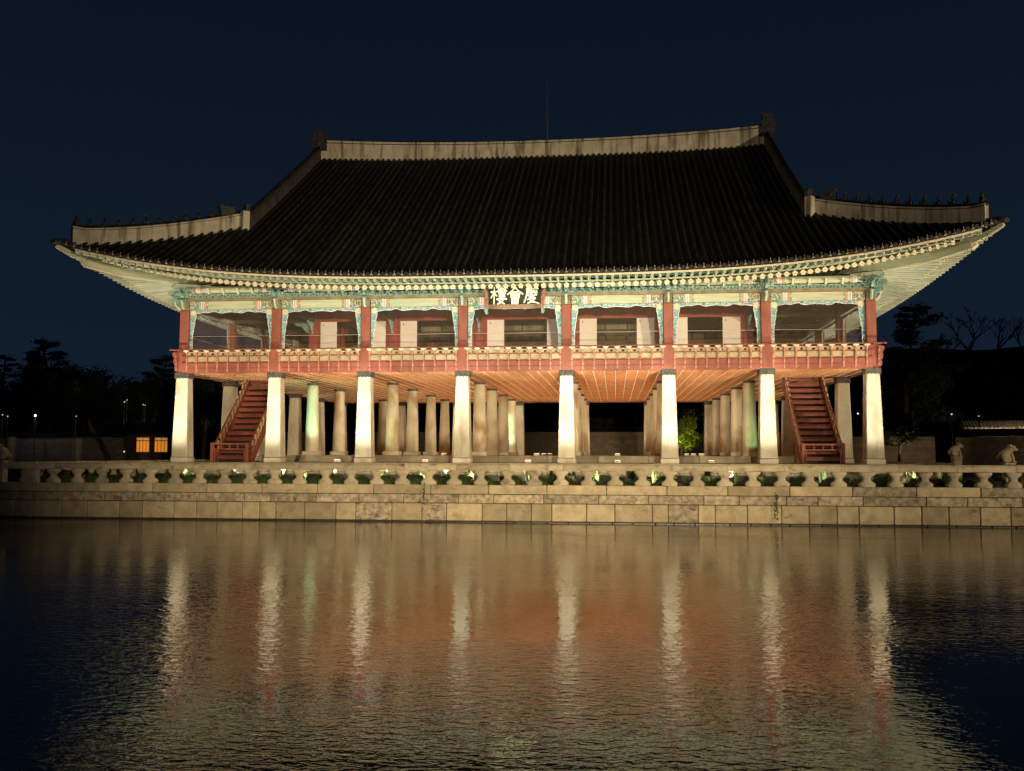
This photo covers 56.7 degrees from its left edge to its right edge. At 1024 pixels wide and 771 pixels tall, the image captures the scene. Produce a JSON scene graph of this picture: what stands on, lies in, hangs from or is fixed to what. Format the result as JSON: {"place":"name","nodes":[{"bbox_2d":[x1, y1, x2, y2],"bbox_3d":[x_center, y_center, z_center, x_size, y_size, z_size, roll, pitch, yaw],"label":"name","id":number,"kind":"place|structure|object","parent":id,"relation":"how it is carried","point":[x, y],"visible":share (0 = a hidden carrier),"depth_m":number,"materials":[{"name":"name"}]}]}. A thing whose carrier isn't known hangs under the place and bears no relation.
{"place":"outdoors","nodes":[
{"label":"outdoors","id":0,"kind":"place"},
{"bbox_2d":[0,432,124,461],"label":"palace wall","id":1,"kind":"structure","parent":0,"point":[47,449],"depth_m":115.00,"materials":[{"name":"brick"}]},
{"bbox_2d":[74,416,76,460],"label":"path lamp","id":2,"kind":"object","parent":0,"point":[75,438],"visible":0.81,"depth_m":112.45,"materials":[{"name":"black metal"}]},
{"bbox_2d":[285,394,327,426],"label":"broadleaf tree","id":3,"kind":"object","parent":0,"point":[303,406],"visible":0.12,"depth_m":119.05,"materials":[{"name":"green plant"}]},
{"bbox_2d":[352,403,425,424],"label":"broadleaf tree","id":4,"kind":"object","parent":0,"point":[376,408],"visible":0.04,"depth_m":124.00,"materials":[{"name":"green plant"}]},
{"bbox_2d":[439,470,451,479],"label":"iris clump","id":5,"kind":"object","parent":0,"point":[446,475],"visible":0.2,"depth_m":42.48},
{"bbox_2d":[464,470,474,481],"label":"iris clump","id":6,"kind":"object","parent":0,"point":[470,473],"visible":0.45,"depth_m":42.09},
{"bbox_2d":[0,480,1023,770],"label":"pond water","id":7,"kind":"structure","parent":0,"point":[276,646],"depth_m":13.86,"materials":[{"name":"black liquid"}]},
{"bbox_2d":[0,482,1023,527],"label":"retaining wall","id":8,"kind":"structure","parent":7,"relation":"in","point":[998,507],"depth_m":38.77,"materials":[{"name":"stone"}]},
{"bbox_2d":[0,443,11,481],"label":"guardian statue","id":9,"kind":"object","parent":8,"relation":"on","point":[5,455],"visible":1,"depth_m":41.38,"materials":[{"name":"stone"}]},
{"bbox_2d":[419,483,425,503],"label":"wall weed","id":10,"kind":"object","parent":8,"relation":"attached to","point":[423,494],"depth_m":39.13,"materials":[{"name":"green plant"}]},
{"bbox_2d":[7,462,1023,487],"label":"stone balustrade","id":11,"kind":"object","parent":8,"relation":"on","point":[30,471],"visible":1,"depth_m":38.85,"materials":[{"name":"stone"}]},
{"bbox_2d":[774,492,778,519],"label":"wall weed","id":12,"kind":"object","parent":8,"relation":"attached to","point":[776,497],"depth_m":37.57,"materials":[{"name":"green plant"}]},
{"bbox_2d":[0,0,1023,390],"label":"sky","id":13,"kind":"structure","parent":0,"point":[110,109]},
{"bbox_2d":[1,346,1023,459],"bbox_3d":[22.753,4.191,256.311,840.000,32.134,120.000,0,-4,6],"label":"hill","id":14,"kind":"structure","parent":0,"point":[547,415],"depth_m":221.42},
{"bbox_2d":[8,468,1021,481],"bbox_3d":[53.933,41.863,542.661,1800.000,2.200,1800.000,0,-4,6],"label":"ground","id":15,"kind":"structure","parent":0,"point":[14,474],"depth_m":97.69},
{"bbox_2d":[0,353,30,436],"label":"pine tree","id":16,"kind":"object","parent":15,"relation":"on","point":[6,369],"visible":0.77,"depth_m":131.77,"materials":[{"name":"green plant"}]},
{"bbox_2d":[0,362,66,436],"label":"broadleaf tree","id":17,"kind":"object","parent":15,"relation":"on","point":[23,391],"visible":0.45,"depth_m":131.56,"materials":[{"name":"green plant"}]},
{"bbox_2d":[33,415,35,461],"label":"path lamp","id":18,"kind":"object","parent":15,"relation":"on","point":[34,438],"visible":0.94,"depth_m":112.99,"materials":[{"name":"black metal"}]},
{"bbox_2d":[2,337,82,436],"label":"pine tree","id":19,"kind":"object","parent":15,"relation":"on","point":[35,359],"visible":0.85,"depth_m":129.16,"materials":[{"name":"green plant"}]},
{"bbox_2d":[47,366,120,436],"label":"broadleaf tree","id":20,"kind":"object","parent":15,"relation":"on","point":[95,387],"visible":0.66,"depth_m":128.27,"materials":[{"name":"green plant"}]},
{"bbox_2d":[45,395,125,460],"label":"pine tree","id":21,"kind":"object","parent":15,"relation":"on","point":[85,410],"visible":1,"depth_m":110.32,"materials":[{"name":"green plant"}]},
{"bbox_2d":[122,401,124,459],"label":"path lamp","id":22,"kind":"object","parent":15,"relation":"on","point":[123,425],"visible":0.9,"depth_m":111.90,"materials":[{"name":"black metal"}]},
{"bbox_2d":[111,354,175,422],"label":"pine tree","id":23,"kind":"object","parent":15,"relation":"on","point":[158,392],"visible":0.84,"depth_m":128.42,"materials":[{"name":"green plant"}]},
{"bbox_2d":[114,423,204,459],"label":"gatehouse","id":24,"kind":"object","parent":15,"relation":"on","point":[148,441],"visible":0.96,"depth_m":104.11,"materials":[{"name":"brown wood"}]},
{"bbox_2d":[136,437,149,451],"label":"window","id":25,"kind":"structure","parent":24,"relation":"in","point":[142,443],"depth_m":104.14,"materials":[{"name":"orange paper"}]},
{"bbox_2d":[154,437,167,451],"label":"window","id":26,"kind":"structure","parent":24,"relation":"in","point":[160,443],"depth_m":103.91,"materials":[{"name":"orange paper"}]},
{"bbox_2d":[135,371,203,430],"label":"broadleaf tree","id":27,"kind":"object","parent":15,"relation":"on","point":[169,390],"visible":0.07,"depth_m":137.43,"materials":[{"name":"green plant"}]},
{"bbox_2d":[145,358,218,429],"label":"pine tree","id":28,"kind":"object","parent":15,"relation":"on","point":[170,407],"visible":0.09,"depth_m":129.69,"materials":[{"name":"green plant"}]},
{"bbox_2d":[170,375,241,458],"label":"broadleaf tree","id":29,"kind":"object","parent":15,"relation":"on","point":[209,406],"visible":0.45,"depth_m":127.60,"materials":[{"name":"green plant"}]},
{"bbox_2d":[216,427,794,456],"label":"palace wall","id":30,"kind":"structure","parent":15,"relation":"on","point":[612,441],"depth_m":108.56,"materials":[{"name":"stone"}]},
{"bbox_2d":[471,403,542,422],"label":"broadleaf tree","id":31,"kind":"object","parent":15,"relation":"on","point":[530,405],"visible":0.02,"depth_m":117.49,"materials":[{"name":"green plant"}]},
{"bbox_2d":[589,402,642,426],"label":"broadleaf tree","id":32,"kind":"object","parent":15,"relation":"on","point":[606,414],"visible":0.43,"depth_m":120.42,"materials":[{"name":"green plant"}]},
{"bbox_2d":[677,411,703,455],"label":"maple tree","id":33,"kind":"object","parent":15,"relation":"on","point":[687,439],"visible":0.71,"depth_m":85.71,"materials":[{"name":"green plant"}]},
{"bbox_2d":[680,402,742,442],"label":"broadleaf tree","id":34,"kind":"object","parent":15,"relation":"on","point":[698,411],"visible":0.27,"depth_m":89.17,"materials":[{"name":"green plant"}]},
{"bbox_2d":[693,402,757,426],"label":"broadleaf tree","id":35,"kind":"object","parent":15,"relation":"on","point":[756,412],"visible":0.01,"depth_m":113.45,"materials":[{"name":"green plant"}]},
{"bbox_2d":[778,348,834,419],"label":"broadleaf tree","id":36,"kind":"object","parent":15,"relation":"on","point":[830,388],"depth_m":118.80,"materials":[{"name":"green plant"}]},
{"bbox_2d":[830,339,906,436],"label":"pine tree","id":37,"kind":"object","parent":15,"relation":"on","point":[857,398],"visible":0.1,"depth_m":108.50,"materials":[{"name":"green plant"}]},
{"bbox_2d":[852,431,936,461],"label":"palace wall","id":38,"kind":"structure","parent":15,"relation":"on","point":[915,451],"depth_m":100.52,"materials":[{"name":"brick"}]},
{"bbox_2d":[883,412,922,461],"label":"pine tree","id":39,"kind":"object","parent":15,"relation":"on","point":[907,432],"visible":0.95,"depth_m":90.61,"materials":[{"name":"green plant"}]},
{"bbox_2d":[856,301,971,436],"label":"pine tree","id":40,"kind":"object","parent":15,"relation":"on","point":[906,336],"visible":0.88,"depth_m":103.10,"materials":[{"name":"green plant"}]},
{"bbox_2d":[881,350,963,434],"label":"broadleaf tree","id":41,"kind":"object","parent":15,"relation":"on","point":[925,413],"visible":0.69,"depth_m":117.43,"materials":[{"name":"green plant"}]},
{"bbox_2d":[131,477,1023,487],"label":"island ground","id":42,"kind":"structure","parent":0,"point":[524,482],"depth_m":41.99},
{"bbox_2d":[40,473,59,481],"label":"boxwood shrub","id":43,"kind":"object","parent":42,"relation":"on","point":[44,477],"visible":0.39,"depth_m":42.39,"materials":[{"name":"green plant"}]},
{"bbox_2d":[59,472,82,481],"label":"boxwood shrub","id":44,"kind":"object","parent":42,"relation":"on","point":[67,477],"visible":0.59,"depth_m":42.36,"materials":[{"name":"green plant"}]},
{"bbox_2d":[83,472,98,481],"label":"boxwood shrub","id":45,"kind":"object","parent":42,"relation":"on","point":[92,477],"visible":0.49,"depth_m":42.19,"materials":[{"name":"green plant"}]},
{"bbox_2d":[108,473,130,482],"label":"boxwood shrub","id":46,"kind":"object","parent":42,"relation":"on","point":[113,478],"visible":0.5,"depth_m":42.19,"materials":[{"name":"green plant"}]},
{"bbox_2d":[132,474,146,482],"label":"boxwood shrub","id":47,"kind":"object","parent":42,"relation":"on","point":[138,479],"visible":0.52,"depth_m":41.84,"materials":[{"name":"green plant"}]},
{"bbox_2d":[157,473,170,482],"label":"boxwood shrub","id":48,"kind":"object","parent":42,"relation":"on","point":[165,478],"visible":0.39,"depth_m":41.99,"materials":[{"name":"green plant"}]},
{"bbox_2d":[179,474,195,482],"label":"boxwood shrub","id":49,"kind":"object","parent":42,"relation":"on","point":[187,478],"visible":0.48,"depth_m":41.64,"materials":[{"name":"green plant"}]},
{"bbox_2d":[204,474,220,482],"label":"boxwood shrub","id":50,"kind":"object","parent":42,"relation":"on","point":[212,478],"visible":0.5,"depth_m":41.65,"materials":[{"name":"green plant"}]},
{"bbox_2d":[228,473,245,482],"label":"boxwood shrub","id":51,"kind":"object","parent":42,"relation":"on","point":[238,478],"visible":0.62,"depth_m":41.75,"materials":[{"name":"green plant"}]},
{"bbox_2d":[254,473,270,482],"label":"boxwood shrub","id":52,"kind":"object","parent":42,"relation":"on","point":[263,478],"visible":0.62,"depth_m":41.30,"materials":[{"name":"green plant"}]},
{"bbox_2d":[280,474,294,483],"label":"boxwood shrub","id":53,"kind":"object","parent":42,"relation":"on","point":[287,479],"visible":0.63,"depth_m":41.25,"materials":[{"name":"green plant"}]},
{"bbox_2d":[304,474,321,483],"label":"boxwood shrub","id":54,"kind":"object","parent":42,"relation":"on","point":[313,479],"visible":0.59,"depth_m":41.24,"materials":[{"name":"green plant"}]},
{"bbox_2d":[329,473,345,483],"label":"boxwood shrub","id":55,"kind":"object","parent":42,"relation":"on","point":[335,479],"visible":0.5,"depth_m":41.04,"materials":[{"name":"green plant"}]},
{"bbox_2d":[355,475,370,483],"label":"boxwood shrub","id":56,"kind":"object","parent":42,"relation":"on","point":[363,480],"visible":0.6,"depth_m":41.21,"materials":[{"name":"green plant"}]},
{"bbox_2d":[381,473,394,483],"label":"boxwood shrub","id":57,"kind":"object","parent":42,"relation":"on","point":[389,479],"visible":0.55,"depth_m":40.76,"materials":[{"name":"green plant"}]},
{"bbox_2d":[407,473,423,483],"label":"boxwood shrub","id":58,"kind":"object","parent":42,"relation":"on","point":[415,479],"visible":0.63,"depth_m":40.90,"materials":[{"name":"green plant"}]},
{"bbox_2d":[433,476,448,484],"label":"boxwood shrub","id":59,"kind":"object","parent":42,"relation":"on","point":[439,480],"visible":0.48,"depth_m":40.69,"materials":[{"name":"green plant"}]},
{"bbox_2d":[458,474,473,484],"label":"boxwood shrub","id":60,"kind":"object","parent":42,"relation":"on","point":[467,480],"visible":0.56,"depth_m":40.54,"materials":[{"name":"green plant"}]},
{"bbox_2d":[472,476,498,484],"bbox_3d":[-1.206,4.269,40.563,1.155,0.813,1.292,4,-6,-42],"label":"boxwood shrub","id":61,"kind":"object","parent":42,"relation":"on","point":[490,481],"visible":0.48,"depth_m":40.33,"materials":[{"name":"green plant"}]},
{"bbox_2d":[500,475,522,484],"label":"boxwood shrub","id":62,"kind":"object","parent":42,"relation":"on","point":[516,479],"visible":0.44,"depth_m":40.31,"materials":[{"name":"green plant"}]},
{"bbox_2d":[50,98,1009,482],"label":"pavilion","id":63,"kind":"structure","parent":42,"relation":"on","point":[716,272],"depth_m":49.27,"materials":[{"name":"stone"}]},
{"bbox_2d":[484,283,546,313],"bbox_3d":[0.134,-4.298,47.034,3.160,1.550,0.335,0,-4,6],"label":"name board","id":64,"kind":"object","parent":63,"relation":"attached to","point":[517,297],"visible":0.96,"depth_m":47.00,"materials":[{"name":"paint"}]},
{"bbox_2d":[525,476,551,484],"bbox_3d":[1.203,4.260,40.390,1.292,0.850,1.155,3,-5,-39],"label":"boxwood shrub","id":65,"kind":"object","parent":42,"relation":"on","point":[545,481],"visible":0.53,"depth_m":40.14,"materials":[{"name":"green plant"}]},
{"bbox_2d":[546,470,556,480],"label":"iris clump","id":66,"kind":"object","parent":42,"relation":"on","point":[552,475],"visible":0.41,"depth_m":41.64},
{"bbox_2d":[550,476,575,484],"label":"boxwood shrub","id":67,"kind":"object","parent":42,"relation":"on","point":[570,481],"visible":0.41,"depth_m":40.16,"materials":[{"name":"green plant"}]},
{"bbox_2d":[568,471,578,481],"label":"iris clump","id":68,"kind":"object","parent":42,"relation":"on","point":[573,476],"visible":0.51,"depth_m":41.86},
{"bbox_2d":[575,476,601,484],"bbox_3d":[3.246,4.266,40.402,1.292,0.833,1.155,-1,-4,15],"label":"boxwood shrub","id":69,"kind":"object","parent":42,"relation":"on","point":[593,478],"visible":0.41,"depth_m":40.23,"materials":[{"name":"green plant"}]},
{"bbox_2d":[592,471,601,481],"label":"iris clump","id":70,"kind":"object","parent":42,"relation":"on","point":[596,475],"visible":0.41,"depth_m":41.72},
{"bbox_2d":[603,477,629,484],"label":"boxwood shrub","id":71,"kind":"object","parent":42,"relation":"on","point":[624,481],"visible":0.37,"depth_m":40.11,"materials":[{"name":"green plant"}]},
{"bbox_2d":[626,471,635,482],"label":"iris clump","id":72,"kind":"object","parent":42,"relation":"on","point":[630,475],"visible":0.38,"depth_m":41.49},
{"bbox_2d":[627,477,651,485],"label":"boxwood shrub","id":73,"kind":"object","parent":42,"relation":"on","point":[631,483],"visible":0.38,"depth_m":39.76,"materials":[{"name":"green plant"}]},
{"bbox_2d":[649,471,660,483],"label":"iris clump","id":74,"kind":"object","parent":42,"relation":"on","point":[654,476],"visible":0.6,"depth_m":41.56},
{"bbox_2d":[652,475,678,485],"bbox_3d":[6.515,4.223,39.802,1.292,0.972,1.155,1,-4,-10],"label":"boxwood shrub","id":75,"kind":"object","parent":42,"relation":"on","point":[659,481],"visible":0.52,"depth_m":39.62,"materials":[{"name":"green plant"}]},
{"bbox_2d":[682,476,709,485],"bbox_3d":[7.732,4.223,39.706,1.292,0.896,1.155,-4,-6,44],"label":"boxwood shrub","id":76,"kind":"object","parent":42,"relation":"on","point":[687,482],"visible":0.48,"depth_m":39.58,"materials":[{"name":"green plant"}]},
{"bbox_2d":[703,471,713,482],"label":"iris clump","id":77,"kind":"object","parent":42,"relation":"on","point":[707,476],"visible":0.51,"depth_m":40.95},
{"bbox_2d":[708,477,735,485],"bbox_3d":[8.687,4.218,39.579,1.292,0.845,1.155,1,-4,-15],"label":"boxwood shrub","id":78,"kind":"object","parent":42,"relation":"on","point":[713,482],"visible":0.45,"depth_m":39.42,"materials":[{"name":"green plant"}]},
{"bbox_2d":[723,471,737,484],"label":"iris clump","id":79,"kind":"object","parent":42,"relation":"on","point":[735,480],"visible":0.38,"depth_m":40.91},
{"bbox_2d":[737,476,766,485],"bbox_3d":[9.972,4.201,39.364,1.292,0.918,1.155,-1,-4,13],"label":"boxwood shrub","id":80,"kind":"object","parent":42,"relation":"on","point":[741,483],"visible":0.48,"depth_m":39.23,"materials":[{"name":"green plant"}]},
{"bbox_2d":[754,471,765,482],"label":"iris clump","id":81,"kind":"object","parent":42,"relation":"on","point":[761,476],"visible":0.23,"depth_m":40.87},
{"bbox_2d":[765,477,790,485],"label":"boxwood shrub","id":82,"kind":"object","parent":42,"relation":"on","point":[771,482],"visible":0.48,"depth_m":39.12,"materials":[{"name":"green plant"}]},
{"bbox_2d":[790,476,804,485],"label":"boxwood shrub","id":83,"kind":"object","parent":42,"relation":"on","point":[797,481],"visible":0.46,"depth_m":39.05,"materials":[{"name":"green plant"}]},
{"bbox_2d":[818,472,830,483],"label":"iris clump","id":84,"kind":"object","parent":42,"relation":"on","point":[825,474],"visible":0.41,"depth_m":41.01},
{"bbox_2d":[820,477,848,486],"bbox_3d":[13.175,4.179,38.972,1.292,0.935,1.155,0,-4,-5],"label":"boxwood shrub","id":85,"kind":"object","parent":42,"relation":"on","point":[827,481],"visible":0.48,"depth_m":38.82,"materials":[{"name":"green plant"}]},
{"bbox_2d":[847,478,861,486],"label":"boxwood shrub","id":86,"kind":"object","parent":42,"relation":"on","point":[852,483],"visible":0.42,"depth_m":38.87,"materials":[{"name":"green plant"}]},
{"bbox_2d":[872,475,890,486],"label":"boxwood shrub","id":87,"kind":"object","parent":42,"relation":"on","point":[881,481],"visible":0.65,"depth_m":38.87,"materials":[{"name":"green plant"}]},
{"bbox_2d":[905,472,915,481],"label":"iris clump","id":88,"kind":"object","parent":42,"relation":"on","point":[912,475],"visible":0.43,"depth_m":40.46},
{"bbox_2d":[903,478,919,486],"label":"boxwood shrub","id":89,"kind":"object","parent":42,"relation":"on","point":[911,483],"visible":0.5,"depth_m":38.53,"materials":[{"name":"green plant"}]},
{"bbox_2d":[929,476,948,486],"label":"boxwood shrub","id":90,"kind":"object","parent":42,"relation":"on","point":[940,482],"visible":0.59,"depth_m":38.53,"materials":[{"name":"green plant"}]},
{"bbox_2d":[937,472,947,478],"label":"iris clump","id":91,"kind":"object","parent":42,"relation":"on","point":[940,474],"visible":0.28,"depth_m":40.49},
{"bbox_2d":[958,477,977,486],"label":"boxwood shrub","id":92,"kind":"object","parent":42,"relation":"on","point":[967,482],"visible":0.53,"depth_m":38.45,"materials":[{"name":"green plant"}]},
{"bbox_2d":[988,476,1007,487],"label":"boxwood shrub","id":93,"kind":"object","parent":42,"relation":"on","point":[995,481],"visible":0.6,"depth_m":38.26,"materials":[{"name":"green plant"}]},
{"bbox_2d":[829,355,1023,462],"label":"hill slope","id":94,"kind":"structure","parent":0,"point":[983,389],"depth_m":155.96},
{"bbox_2d":[930,332,964,356],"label":"bare tree","id":95,"kind":"object","parent":94,"relation":"on","point":[941,336],"visible":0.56,"depth_m":164.99,"materials":[{"name":"brown plant"}]},
{"bbox_2d":[938,304,1005,363],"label":"bare tree","id":96,"kind":"object","parent":94,"relation":"on","point":[969,349],"visible":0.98,"depth_m":161.26,"materials":[{"name":"brown plant"}]},
{"bbox_2d":[986,316,1023,368],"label":"bare tree","id":97,"kind":"object","parent":94,"relation":"on","point":[998,348],"visible":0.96,"depth_m":160.60,"materials":[{"name":"brown plant"}]},
{"bbox_2d":[1008,322,1023,363],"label":"bare tree","id":98,"kind":"object","parent":94,"relation":"on","point":[1018,332],"visible":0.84,"depth_m":161.32,"materials":[{"name":"brown plant"}]},
{"bbox_2d":[951,413,952,446],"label":"path lamp","id":99,"kind":"object","parent":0,"point":[952,429],"visible":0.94,"depth_m":101.80,"materials":[{"name":"black metal"}]},
{"bbox_2d":[953,430,1023,464],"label":"palace wall","id":100,"kind":"structure","parent":0,"point":[982,447],"depth_m":95.42,"materials":[{"name":"brick"}]},
{"bbox_2d":[958,420,1023,436],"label":"hall roof","id":101,"kind":"structure","parent":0,"point":[994,425],"depth_m":107.22,"materials":[{"name":"grey tile"}]},
{"bbox_3d":[-20.118,6.705,61.814,0.492,2.033,40.578,0,-4,6],"label":"retaining wall","id":102,"kind":"object","parent":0,"visible":0},
{"bbox_2d":[8,459,209,480],"bbox_3d":[-20.051,5.251,61.809,0.350,0.874,40.192,0,-4,6],"label":"stone balustrade","id":103,"kind":"object","parent":102,"relation":"on","point":[113,471],"visible":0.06,"depth_m":50.51,"materials":[{"name":"stone"}]},
{"bbox_3d":[23.081,6.460,57.143,0.492,2.033,40.578,0,-4,6],"label":"retaining wall","id":104,"kind":"object","parent":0,"visible":0},
{"bbox_2d":[854,460,951,479],"bbox_3d":[23.514,5.350,61.916,0.350,0.874,30.389,0,-4,6],"label":"stone balustrade","id":105,"kind":"object","parent":104,"relation":"on","point":[923,463],"visible":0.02,"depth_m":51.10,"materials":[{"name":"stone"}]},
{"bbox_2d":[948,443,963,480],"bbox_3d":[21.823,3.748,46.634,0.780,1.870,0.460,0,-4,6],"label":"guardian statue","id":106,"kind":"object","parent":104,"relation":"on","point":[954,453],"visible":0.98,"depth_m":46.50,"materials":[{"name":"stone"}]},
{"bbox_2d":[996,444,1017,482],"bbox_3d":[21.155,3.380,40.531,0.920,1.727,0.543,0,-4,6],"label":"guardian statue","id":107,"kind":"object","parent":104,"relation":"on","point":[1005,456],"visible":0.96,"depth_m":40.40,"materials":[{"name":"stone"}]},
{"bbox_2d":[1019,472,1023,485],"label":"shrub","id":108,"kind":"object","parent":104,"relation":"on","point":[1022,480],"visible":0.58,"depth_m":38.77,"materials":[{"name":"plant"}]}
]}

